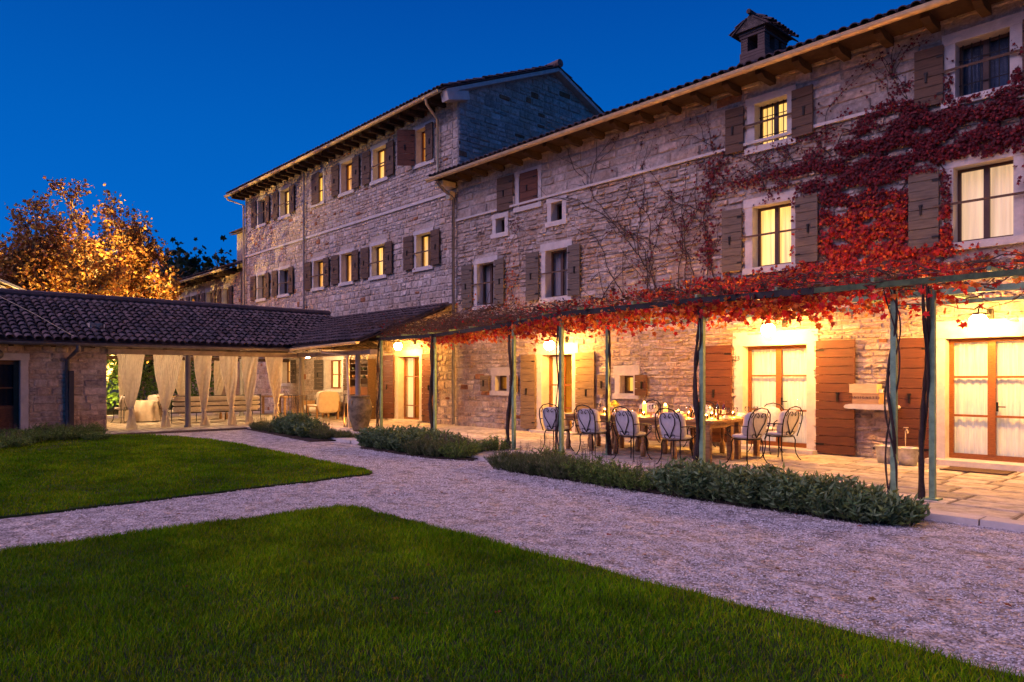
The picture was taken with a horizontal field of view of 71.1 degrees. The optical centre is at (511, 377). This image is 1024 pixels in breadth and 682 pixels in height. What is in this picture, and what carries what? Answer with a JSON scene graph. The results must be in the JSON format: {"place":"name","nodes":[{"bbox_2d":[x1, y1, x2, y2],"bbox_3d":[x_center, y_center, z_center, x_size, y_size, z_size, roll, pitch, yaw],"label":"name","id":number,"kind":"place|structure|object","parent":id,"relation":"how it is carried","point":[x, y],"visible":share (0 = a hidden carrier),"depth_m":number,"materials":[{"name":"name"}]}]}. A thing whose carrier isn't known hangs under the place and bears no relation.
{"place":"outdoors","nodes":[
{"label":"outdoors","id":0,"kind":"place"},
{"bbox_2d":[107,381,172,414],"bbox_3d":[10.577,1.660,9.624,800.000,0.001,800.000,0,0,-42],"label":"ground","id":1,"kind":"structure","parent":0,"point":[110,411],"depth_m":44.57,"materials":[{"name":"green plant"}]},
{"bbox_2d":[0,175,194,381],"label":"oak tree","id":2,"kind":"object","parent":1,"relation":"on","point":[50,263],"visible":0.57,"depth_m":31.74,"materials":[{"name":"orange plant"}]},
{"bbox_2d":[107,355,213,409],"bbox_3d":[-17.185,0.240,30.473,9.246,2.731,1.277,0,0,-42],"label":"hedge","id":3,"kind":"object","parent":1,"relation":"on","point":[114,395],"visible":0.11,"depth_m":31.27,"materials":[{"name":"green plant"}]},
{"bbox_2d":[148,235,236,284],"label":"dark tree","id":4,"kind":"object","parent":1,"relation":"on","point":[192,265],"visible":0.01,"depth_m":55.92,"materials":[{"name":"green plant"}]},
{"bbox_2d":[0,288,451,430],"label":"building","id":5,"kind":"structure","parent":1,"relation":"on","point":[56,348],"depth_m":21.76,"materials":[{"name":"stone"}]},
{"bbox_2d":[0,353,29,430],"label":"door","id":6,"kind":"structure","parent":5,"relation":"in","point":[13,366],"depth_m":19.45,"materials":[{"name":"wood"}]},
{"bbox_2d":[117,354,144,428],"bbox_3d":[-11.274,0.400,21.233,0.759,2.240,0.191,0,0,-42],"label":"curtain","id":7,"kind":"object","parent":5,"relation":"hanging from","point":[130,367],"visible":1,"depth_m":21.22,"materials":[{"name":"beige fabric"}]},
{"bbox_2d":[153,355,182,427],"bbox_3d":[-10.507,0.400,21.931,0.883,2.240,0.191,0,0,-42],"label":"curtain","id":8,"kind":"object","parent":5,"relation":"hanging from","point":[167,368],"visible":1,"depth_m":21.89,"materials":[{"name":"beige fabric"}]},
{"bbox_2d":[193,355,211,425],"bbox_3d":[-9.765,0.400,22.607,0.586,2.240,0.191,0,0,-42],"label":"curtain","id":9,"kind":"object","parent":5,"relation":"hanging from","point":[202,365],"visible":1,"depth_m":22.62,"materials":[{"name":"beige fabric"}]},
{"bbox_2d":[219,356,237,424],"bbox_3d":[-9.156,0.400,23.161,0.615,2.240,0.191,0,0,-42],"label":"curtain","id":10,"kind":"object","parent":5,"relation":"hanging from","point":[228,368],"visible":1,"depth_m":23.19,"materials":[{"name":"beige fabric"}]},
{"bbox_2d":[241,356,257,423],"bbox_3d":[-8.636,0.400,23.633,0.576,2.240,0.191,0,0,-42],"label":"curtain","id":11,"kind":"object","parent":5,"relation":"hanging from","point":[249,368],"visible":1,"depth_m":23.60,"materials":[{"name":"beige fabric"}]},
{"bbox_2d":[265,357,282,419],"bbox_3d":[-8.028,0.400,24.187,0.626,2.240,0.191,0,0,-42],"label":"curtain","id":12,"kind":"object","parent":5,"relation":"hanging from","point":[274,365],"visible":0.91,"depth_m":24.21,"materials":[{"name":"beige fabric"}]},
{"bbox_2d":[224,59,604,424],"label":"stone house","id":13,"kind":"structure","parent":1,"relation":"on","point":[355,220],"depth_m":26.36,"materials":[{"name":"stone"}]},
{"bbox_2d":[250,271,268,301],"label":"window","id":14,"kind":"structure","parent":13,"relation":"in","point":[260,283],"depth_m":34.85,"materials":[{"name":"brown wood"}]},
{"bbox_2d":[251,194,268,228],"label":"window","id":15,"kind":"structure","parent":13,"relation":"in","point":[262,215],"depth_m":34.77,"materials":[{"name":"brown wood"}]},
{"bbox_2d":[271,265,292,297],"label":"window","id":16,"kind":"structure","parent":13,"relation":"in","point":[281,280],"depth_m":33.03,"materials":[{"name":"brown wood"}]},
{"bbox_2d":[272,183,293,220],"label":"window","id":17,"kind":"structure","parent":13,"relation":"in","point":[286,193],"depth_m":32.95,"materials":[{"name":"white wood"}]},
{"bbox_2d":[281,357,295,385],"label":"window","id":18,"kind":"structure","parent":13,"relation":"in","point":[289,367],"depth_m":32.46,"materials":[{"name":"orange wood"}]},
{"bbox_2d":[304,255,328,291],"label":"window","id":19,"kind":"structure","parent":13,"relation":"in","point":[316,261],"depth_m":30.55,"materials":[{"name":"brown wood"}]},
{"bbox_2d":[310,168,324,207],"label":"window","id":20,"kind":"structure","parent":13,"relation":"in","point":[316,176],"depth_m":30.19,"materials":[{"name":"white wood"}]},
{"bbox_2d":[314,356,350,391],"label":"window","id":21,"kind":"structure","parent":13,"relation":"in","point":[334,366],"depth_m":29.76,"materials":[{"name":"white wood"}]},
{"bbox_2d":[331,154,358,197],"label":"window","id":22,"kind":"structure","parent":13,"relation":"in","point":[339,173],"depth_m":28.78,"materials":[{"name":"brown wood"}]},
{"bbox_2d":[331,248,358,286],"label":"window","id":23,"kind":"structure","parent":13,"relation":"in","point":[339,263],"depth_m":28.81,"materials":[{"name":"brown wood"}]},
{"bbox_2d":[360,239,391,280],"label":"window","id":24,"kind":"structure","parent":13,"relation":"in","point":[380,263],"depth_m":27.08,"materials":[{"name":"brown wood"}]},
{"bbox_2d":[362,139,393,185],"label":"window","id":25,"kind":"structure","parent":13,"relation":"in","point":[386,148],"depth_m":26.98,"materials":[{"name":"orange wood"}]},
{"bbox_2d":[383,349,432,422],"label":"door","id":26,"kind":"structure","parent":13,"relation":"in","point":[418,378],"depth_m":25.77,"materials":[{"name":"orange wood"}]},
{"bbox_2d":[397,118,435,169],"bbox_3d":[-3.082,-7.975,24.696,0.723,1.470,1.688,0,0,-59],"label":"window","id":27,"kind":"structure","parent":13,"relation":"in","point":[410,144],"depth_m":24.82,"materials":[{"name":"orange wood"}]},
{"bbox_2d":[403,227,439,272],"bbox_3d":[-2.936,-4.375,24.714,0.577,1.410,2.110,0,0,-42],"label":"window","id":28,"kind":"structure","parent":13,"relation":"in","point":[432,237],"depth_m":24.89,"materials":[{"name":"brown wood"}]},
{"bbox_2d":[425,0,1023,471],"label":"stone house","id":29,"kind":"structure","parent":1,"relation":"on","point":[773,88],"depth_m":15.51,"materials":[{"name":"stone"}]},
{"bbox_2d":[461,255,503,309],"bbox_3d":[-0.773,-2.910,22.254,0.484,1.600,2.020,0,0,-42],"label":"window","id":30,"kind":"structure","parent":29,"relation":"in","point":[494,268],"depth_m":22.46,"materials":[{"name":"brown wood"}]},
{"bbox_2d":[480,367,517,395],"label":"window","id":31,"kind":"structure","parent":29,"relation":"in","point":[497,373],"depth_m":21.81,"materials":[{"name":"white wood"}]},
{"bbox_2d":[490,211,509,238],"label":"window","id":32,"kind":"structure","parent":29,"relation":"in","point":[499,221],"depth_m":21.75,"materials":[{"name":"white stone"}]},
{"bbox_2d":[497,164,542,212],"bbox_3d":[0.326,-5.445,21.057,0.469,1.190,1.870,0,0,-42],"label":"window","id":33,"kind":"structure","parent":29,"relation":"in","point":[528,182],"depth_m":20.83,"materials":[{"name":"brown wood"}]},
{"bbox_2d":[525,239,579,302],"bbox_3d":[1.256,-2.940,20.025,0.484,1.660,2.090,0,0,-42],"label":"window","id":34,"kind":"structure","parent":29,"relation":"in","point":[559,262],"depth_m":20.21,"materials":[{"name":"brown wood"}]},
{"bbox_2d":[545,194,566,227],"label":"window","id":35,"kind":"structure","parent":29,"relation":"in","point":[556,208],"depth_m":20.02,"materials":[{"name":"white stone"}]},
{"bbox_2d":[520,342,594,435],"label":"door","id":36,"kind":"structure","parent":29,"relation":"in","point":[577,386],"depth_m":20.37,"materials":[{"name":"orange wood"}]},
{"bbox_2d":[597,365,646,398],"bbox_3d":[2.975,0.110,18.269,0.669,0.840,1.580,0,0,-42],"label":"window","id":37,"kind":"structure","parent":29,"relation":"in","point":[637,388],"depth_m":18.14,"materials":[{"name":"white wood"}]},
{"bbox_2d":[396,34,1023,326],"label":"creeper","id":38,"kind":"object","parent":29,"relation":"attached to","point":[890,225],"visible":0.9,"depth_m":13.59,"materials":[{"name":"red plant"}]},
{"bbox_2d":[725,84,812,155],"bbox_3d":[5.550,-5.445,15.306,0.483,1.210,1.970,0,0,-42],"label":"window","id":39,"kind":"structure","parent":29,"relation":"in","point":[789,108],"depth_m":15.35,"materials":[{"name":"brown wood"}]},
{"bbox_2d":[721,189,817,274],"bbox_3d":[5.554,-3.055,15.302,0.483,1.630,2.160,0,0,-42],"label":"window","id":40,"kind":"structure","parent":29,"relation":"in","point":[769,227],"depth_m":15.40,"materials":[{"name":"brown wood"}]},
{"bbox_2d":[705,329,854,454],"bbox_3d":[5.553,0.275,15.180,0.608,2.530,3.420,0,0,-42],"label":"door","id":41,"kind":"structure","parent":29,"relation":"in","point":[778,368],"depth_m":15.08,"materials":[{"name":"orange wood"}]},
{"bbox_2d":[844,404,900,409],"bbox_3d":[6.802,0.545,13.520,0.340,0.100,0.952,0,0,-42],"label":"stone shelf","id":42,"kind":"object","parent":29,"relation":"attached to","point":[867,406],"visible":0.71,"depth_m":13.43,"materials":[{"name":"beige stone"}]},
{"bbox_2d":[849,393,883,403],"bbox_3d":[6.724,0.390,13.582,0.260,0.204,0.544,0,0,-42],"label":"wooden crate","id":43,"kind":"object","parent":42,"relation":"on","point":[867,398],"visible":1,"depth_m":13.46,"materials":[{"name":"brown wood"}]},
{"bbox_2d":[898,317,1023,471],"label":"door","id":44,"kind":"structure","parent":29,"relation":"in","point":[980,373],"depth_m":12.66,"materials":[{"name":"orange wood"}]},
{"bbox_2d":[908,143,1023,249],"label":"window","id":45,"kind":"structure","parent":29,"relation":"in","point":[987,203],"depth_m":12.65,"materials":[{"name":"white wood"}]},
{"bbox_2d":[914,11,1023,109],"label":"window","id":46,"kind":"structure","parent":29,"relation":"in","point":[984,60],"depth_m":12.62,"materials":[{"name":"brown wood"}]},
{"bbox_2d":[966,307,993,329],"bbox_3d":[7.858,-0.980,11.950,0.899,0.390,0.350,0,0,-42],"label":"globe lamp","id":47,"kind":"object","parent":29,"relation":"attached to","point":[978,320],"visible":0.98,"depth_m":11.70,"materials":[{"name":"white glass"}]},
{"bbox_2d":[0,433,371,518],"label":"lawn","id":48,"kind":"structure","parent":0,"point":[140,501],"depth_m":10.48,"materials":[{"name":"plant"}]},
{"bbox_2d":[139,227,242,402],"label":"stone house","id":49,"kind":"structure","parent":0,"point":[219,284],"depth_m":38.29,"materials":[{"name":"stone"}]},
{"bbox_2d":[0,0,919,279],"label":"sky","id":50,"kind":"structure","parent":0,"point":[174,106],"materials":[{"name":"blue"}]},
{"bbox_2d":[0,429,1023,674],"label":"gravel path","id":51,"kind":"structure","parent":0,"point":[36,529],"depth_m":7.09,"materials":[{"name":"grey gravel"}]},
{"bbox_2d":[9,438,91,454],"bbox_3d":[-11.312,1.585,16.072,5.300,0.030,7.000,0,0,-42],"label":"flower bed","id":52,"kind":"object","parent":51,"relation":"on","point":[49,446],"visible":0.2,"depth_m":16.62,"materials":[{"name":"plant"}]},
{"bbox_2d":[0,430,34,448],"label":"green herb","id":53,"kind":"object","parent":52,"relation":"on","point":[11,441],"visible":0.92,"depth_m":16.05,"materials":[{"name":"green plant"}]},
{"bbox_2d":[0,428,53,442],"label":"green herb","id":54,"kind":"object","parent":52,"relation":"on","point":[39,436],"visible":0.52,"depth_m":17.18,"materials":[{"name":"green plant"}]},
{"bbox_2d":[39,422,85,440],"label":"green herb","id":55,"kind":"object","parent":52,"relation":"on","point":[66,435],"visible":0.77,"depth_m":17.92,"materials":[{"name":"green plant"}]},
{"bbox_2d":[247,429,335,441],"bbox_3d":[-5.913,1.585,20.361,1.546,0.030,5.592,0,0,-36],"label":"flower bed","id":56,"kind":"object","parent":51,"relation":"on","point":[307,439],"visible":0.38,"depth_m":18.85,"materials":[{"name":"soil"}]},
{"bbox_2d":[280,411,319,435],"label":"sage bush","id":57,"kind":"object","parent":56,"relation":"on","point":[295,420],"visible":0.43,"depth_m":19.39,"materials":[{"name":"green plant"}]},
{"bbox_2d":[291,419,329,437],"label":"sage bush","id":58,"kind":"object","parent":56,"relation":"on","point":[301,429],"visible":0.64,"depth_m":18.87,"materials":[{"name":"green plant"}]},
{"bbox_2d":[359,446,477,460],"bbox_3d":[-1.546,1.585,15.629,2.050,0.030,3.800,0,0,-42],"label":"flower bed","id":59,"kind":"object","parent":51,"relation":"on","point":[422,455],"visible":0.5,"depth_m":14.50,"materials":[{"name":"soil"}]},
{"bbox_2d":[365,425,408,449],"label":"sage bush","id":60,"kind":"object","parent":59,"relation":"on","point":[378,439],"visible":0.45,"depth_m":15.67,"materials":[{"name":"green plant"}]},
{"bbox_2d":[387,427,430,452],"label":"sage bush","id":61,"kind":"object","parent":59,"relation":"on","point":[397,438],"visible":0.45,"depth_m":15.09,"materials":[{"name":"green plant"}]},
{"bbox_2d":[401,435,439,455],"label":"lavender bush","id":62,"kind":"object","parent":59,"relation":"on","point":[413,447],"visible":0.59,"depth_m":14.62,"materials":[{"name":"green plant"}]},
{"bbox_2d":[419,431,453,456],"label":"lavender bush","id":63,"kind":"object","parent":59,"relation":"on","point":[432,451],"visible":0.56,"depth_m":14.32,"materials":[{"name":"green plant"}]},
{"bbox_2d":[437,434,483,457],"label":"green herb","id":64,"kind":"object","parent":59,"relation":"on","point":[463,450],"visible":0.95,"depth_m":14.07,"materials":[{"name":"green plant"}]},
{"bbox_2d":[137,450,1023,678],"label":"fallen leaves","id":65,"kind":"object","parent":51,"relation":"on","point":[872,598],"visible":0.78,"depth_m":6.38,"materials":[{"name":"red plant"}]},
{"bbox_2d":[244,426,1023,531],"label":"terrace kerb","id":66,"kind":"structure","parent":51,"relation":"on","point":[985,521],"depth_m":7.84,"materials":[{"name":"stone"}]},
{"bbox_2d":[501,467,923,524],"bbox_3d":[2.039,1.585,10.374,0.780,0.030,6.900,0,0,-42],"label":"flower bed","id":67,"kind":"object","parent":51,"relation":"on","point":[722,500],"visible":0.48,"depth_m":9.17,"materials":[{"name":"soil"}]},
{"bbox_2d":[496,442,546,473],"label":"lavender bush","id":68,"kind":"object","parent":67,"relation":"on","point":[514,464],"visible":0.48,"depth_m":12.05,"materials":[{"name":"green plant"}]},
{"bbox_2d":[519,450,568,476],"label":"lavender bush","id":69,"kind":"object","parent":67,"relation":"on","point":[530,467],"visible":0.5,"depth_m":11.64,"materials":[{"name":"green plant"}]},
{"bbox_2d":[537,452,589,480],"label":"lavender bush","id":70,"kind":"object","parent":67,"relation":"on","point":[557,471],"visible":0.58,"depth_m":11.23,"materials":[{"name":"green plant"}]},
{"bbox_2d":[558,441,620,483],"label":"green herb","id":71,"kind":"object","parent":67,"relation":"on","point":[583,465],"visible":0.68,"depth_m":10.91,"materials":[{"name":"green plant"}]},
{"bbox_2d":[581,457,642,488],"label":"green herb","id":72,"kind":"object","parent":67,"relation":"on","point":[603,477],"visible":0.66,"depth_m":10.48,"materials":[{"name":"green plant"}]},
{"bbox_2d":[606,457,661,491],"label":"green herb","id":73,"kind":"object","parent":67,"relation":"on","point":[633,481],"visible":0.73,"depth_m":10.16,"materials":[{"name":"green plant"}]},
{"bbox_2d":[644,456,722,498],"bbox_3d":[2.411,1.324,9.726,1.083,0.557,1.229,0,0,-42],"label":"sage bush","id":74,"kind":"object","parent":67,"relation":"on","point":[678,476],"visible":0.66,"depth_m":9.56,"materials":[{"name":"green plant"}]},
{"bbox_2d":[683,460,759,502],"bbox_3d":[2.755,1.338,9.409,1.126,0.528,1.208,0,0,-42],"label":"sage bush","id":75,"kind":"object","parent":67,"relation":"on","point":[704,489],"visible":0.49,"depth_m":9.20,"materials":[{"name":"green plant"}]},
{"bbox_2d":[706,463,808,508],"bbox_3d":[3.091,1.321,9.052,1.212,0.561,1.243,0,0,-42],"label":"sage bush","id":76,"kind":"object","parent":67,"relation":"on","point":[737,494],"visible":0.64,"depth_m":8.81,"materials":[{"name":"green plant"}]},
{"bbox_2d":[751,468,839,514],"bbox_3d":[3.448,1.342,8.657,1.043,0.520,1.234,0,0,-19],"label":"sage bush","id":77,"kind":"object","parent":67,"relation":"on","point":[780,499],"visible":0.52,"depth_m":8.43,"materials":[{"name":"green plant"}]},
{"bbox_2d":[779,470,884,519],"bbox_3d":[3.706,1.347,8.314,1.119,0.511,1.119,0,0,-42],"label":"sage bush","id":78,"kind":"object","parent":67,"relation":"on","point":[820,507],"visible":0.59,"depth_m":8.14,"materials":[{"name":"green plant"}]},
{"bbox_2d":[821,482,917,525],"bbox_3d":[4.022,1.373,8.018,1.050,0.460,0.952,0,0,-42],"label":"sage bush","id":79,"kind":"object","parent":67,"relation":"on","point":[856,507],"visible":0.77,"depth_m":7.80,"materials":[{"name":"green plant"}]},
{"bbox_2d":[864,490,931,525],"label":"sage bush","id":80,"kind":"object","parent":67,"relation":"on","point":[915,514],"visible":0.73,"depth_m":7.69,"materials":[{"name":"green plant"}]},
{"bbox_2d":[0,504,1023,681],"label":"lawn","id":81,"kind":"structure","parent":0,"point":[489,656],"depth_m":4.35,"materials":[{"name":"plant"}]},
{"bbox_2d":[104,410,1023,520],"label":"terrace paving","id":82,"kind":"structure","parent":0,"point":[1006,501],"depth_m":13.12,"materials":[{"name":"stone"}]},
{"bbox_2d":[124,400,162,420],"bbox_3d":[-12.978,1.150,25.237,1.256,0.700,1.270,0,0,-42],"label":"round table","id":83,"kind":"object","parent":82,"relation":"on","point":[147,410],"visible":0.74,"depth_m":24.83,"materials":[{"name":"beige fabric"}]},
{"bbox_2d":[168,394,260,423],"bbox_3d":[-10.484,1.065,25.228,3.078,0.932,0.797,0,0,-42],"label":"garden bench","id":84,"kind":"object","parent":82,"relation":"on","point":[217,403],"visible":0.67,"depth_m":24.95,"materials":[{"name":"wood"}]},
{"bbox_2d":[307,391,338,418],"bbox_3d":[-7.022,1.015,26.661,0.900,1.030,0.870,0,0,-42],"label":"armchair","id":85,"kind":"object","parent":82,"relation":"on","point":[327,402],"visible":0.97,"depth_m":26.35,"materials":[{"name":"beige fabric"}]},
{"bbox_2d":[348,395,371,430],"bbox_3d":[-4.372,1.020,20.629,0.686,1.020,0.686,0,0,-23],"label":"clay urn","id":86,"kind":"object","parent":82,"relation":"on","point":[359,409],"visible":0.88,"depth_m":20.38,"materials":[{"name":"ceramic"}]},
{"bbox_2d":[349,359,375,418],"bbox_3d":[-5.660,0.415,27.096,0.340,2.230,1.360,0,0,-42],"label":"shelf cabinet","id":87,"kind":"object","parent":82,"relation":"on","point":[368,385],"visible":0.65,"depth_m":26.67,"materials":[{"name":"orange wood"}]},
{"bbox_2d":[539,403,573,450],"bbox_3d":[0.910,1.021,14.808,0.625,1.016,0.620,0,0,33],"label":"iron chair","id":88,"kind":"object","parent":82,"relation":"on","point":[548,413],"visible":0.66,"depth_m":14.67,"materials":[{"name":"fabric"}]},
{"bbox_2d":[574,404,611,456],"bbox_3d":[1.576,1.021,14.074,0.620,1.016,0.625,0,0,-44],"label":"iron chair","id":89,"kind":"object","parent":82,"relation":"on","point":[589,421],"visible":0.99,"depth_m":13.90,"materials":[{"name":"fabric"}]},
{"bbox_2d":[611,406,651,461],"bbox_3d":[2.212,1.021,13.345,0.620,1.016,0.625,0,0,-40],"label":"iron chair","id":90,"kind":"object","parent":82,"relation":"on","point":[627,423],"visible":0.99,"depth_m":13.18,"materials":[{"name":"fabric"}]},
{"bbox_2d":[565,412,741,462],"bbox_3d":[2.620,1.147,14.438,0.966,0.765,3.870,0,0,-42],"label":"dining table","id":91,"kind":"object","parent":82,"relation":"on","point":[710,423],"visible":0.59,"depth_m":13.76,"materials":[{"name":"brown wood"}]},
{"bbox_2d":[655,408,695,464],"bbox_3d":[2.872,1.021,12.591,0.620,1.016,0.625,0,0,-43],"label":"iron chair","id":92,"kind":"object","parent":82,"relation":"on","point":[672,425],"visible":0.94,"depth_m":12.42,"materials":[{"name":"fabric"}]},
{"bbox_2d":[596,410,759,458],"bbox_3d":[3.341,1.147,15.094,0.936,0.765,3.870,0,0,-42],"label":"dining table","id":93,"kind":"object","parent":82,"relation":"on","point":[737,447],"visible":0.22,"depth_m":14.53,"materials":[{"name":"brown wood"}]},
{"bbox_2d":[369,263,1023,500],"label":"pergola","id":94,"kind":"object","parent":82,"relation":"on","point":[994,272],"visible":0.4,"depth_m":10.49,"materials":[{"name":"green paint"}]},
{"bbox_2d":[505,322,512,447],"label":"climbing vine","id":95,"kind":"object","parent":94,"relation":"attached to","point":[508,413],"visible":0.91,"depth_m":15.39,"materials":[{"name":"brown plant"}]},
{"bbox_2d":[605,320,611,454],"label":"climbing vine","id":96,"kind":"object","parent":94,"relation":"attached to","point":[607,423],"visible":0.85,"depth_m":14.21,"materials":[{"name":"brown plant"}]},
{"bbox_2d":[331,242,1023,351],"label":"creeper","id":97,"kind":"object","parent":94,"relation":"on","point":[764,308],"visible":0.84,"depth_m":11.01,"materials":[{"name":"red plant"}]},
{"bbox_2d":[692,297,701,466],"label":"climbing vine","id":98,"kind":"object","parent":94,"relation":"attached to","point":[695,398],"visible":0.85,"depth_m":10.70,"materials":[{"name":"brown plant"}]},
{"bbox_2d":[883,287,900,492],"bbox_3d":[4.745,0.175,8.950,0.128,2.758,0.234,0,0,-8],"label":"climbing vine","id":99,"kind":"object","parent":94,"relation":"attached to","point":[893,437],"visible":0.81,"depth_m":8.92,"materials":[{"name":"brown plant"}]},
{"bbox_2d":[918,284,930,498],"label":"climbing vine","id":100,"kind":"object","parent":94,"relation":"attached to","point":[926,324],"visible":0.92,"depth_m":9.05,"materials":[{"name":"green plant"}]},
{"bbox_2d":[726,407,770,464],"bbox_3d":[4.203,1.021,12.720,0.625,1.016,0.620,0,0,-28],"label":"iron chair","id":101,"kind":"object","parent":82,"relation":"on","point":[755,425],"visible":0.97,"depth_m":12.54,"materials":[{"name":"fabric"}]},
{"bbox_2d":[748,403,783,454],"bbox_3d":[5.202,1.021,14.671,0.620,1.016,0.625,0,0,-42],"label":"iron chair","id":102,"kind":"object","parent":82,"relation":"on","point":[774,412],"visible":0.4,"depth_m":14.62,"materials":[{"name":"fabric"}]},
{"bbox_2d":[760,406,802,461],"bbox_3d":[5.043,1.021,13.390,0.625,1.016,0.620,0,0,-31],"label":"iron chair","id":103,"kind":"object","parent":82,"relation":"on","point":[787,423],"visible":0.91,"depth_m":13.21,"materials":[{"name":"fabric"}]},
{"bbox_2d":[898,446,918,465],"bbox_3d":[6.935,1.373,12.557,0.388,0.315,0.388,0,0,-3],"label":"stone basin","id":104,"kind":"object","parent":82,"relation":"on","point":[907,455],"visible":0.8,"depth_m":12.43,"materials":[{"name":"beige stone"}]},
{"bbox_2d":[939,466,1016,474],"bbox_3d":[7.625,1.517,11.738,0.540,0.018,0.960,0,0,-42],"label":"door mat","id":105,"kind":"object","parent":82,"relation":"on","point":[979,470],"depth_m":11.68,"materials":[{"name":"brown fabric"}]},
{"bbox_2d":[107,418,1023,519],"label":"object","id":106,"kind":"object","parent":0,"point":[1015,518],"visible":0.04,"depth_m":14.24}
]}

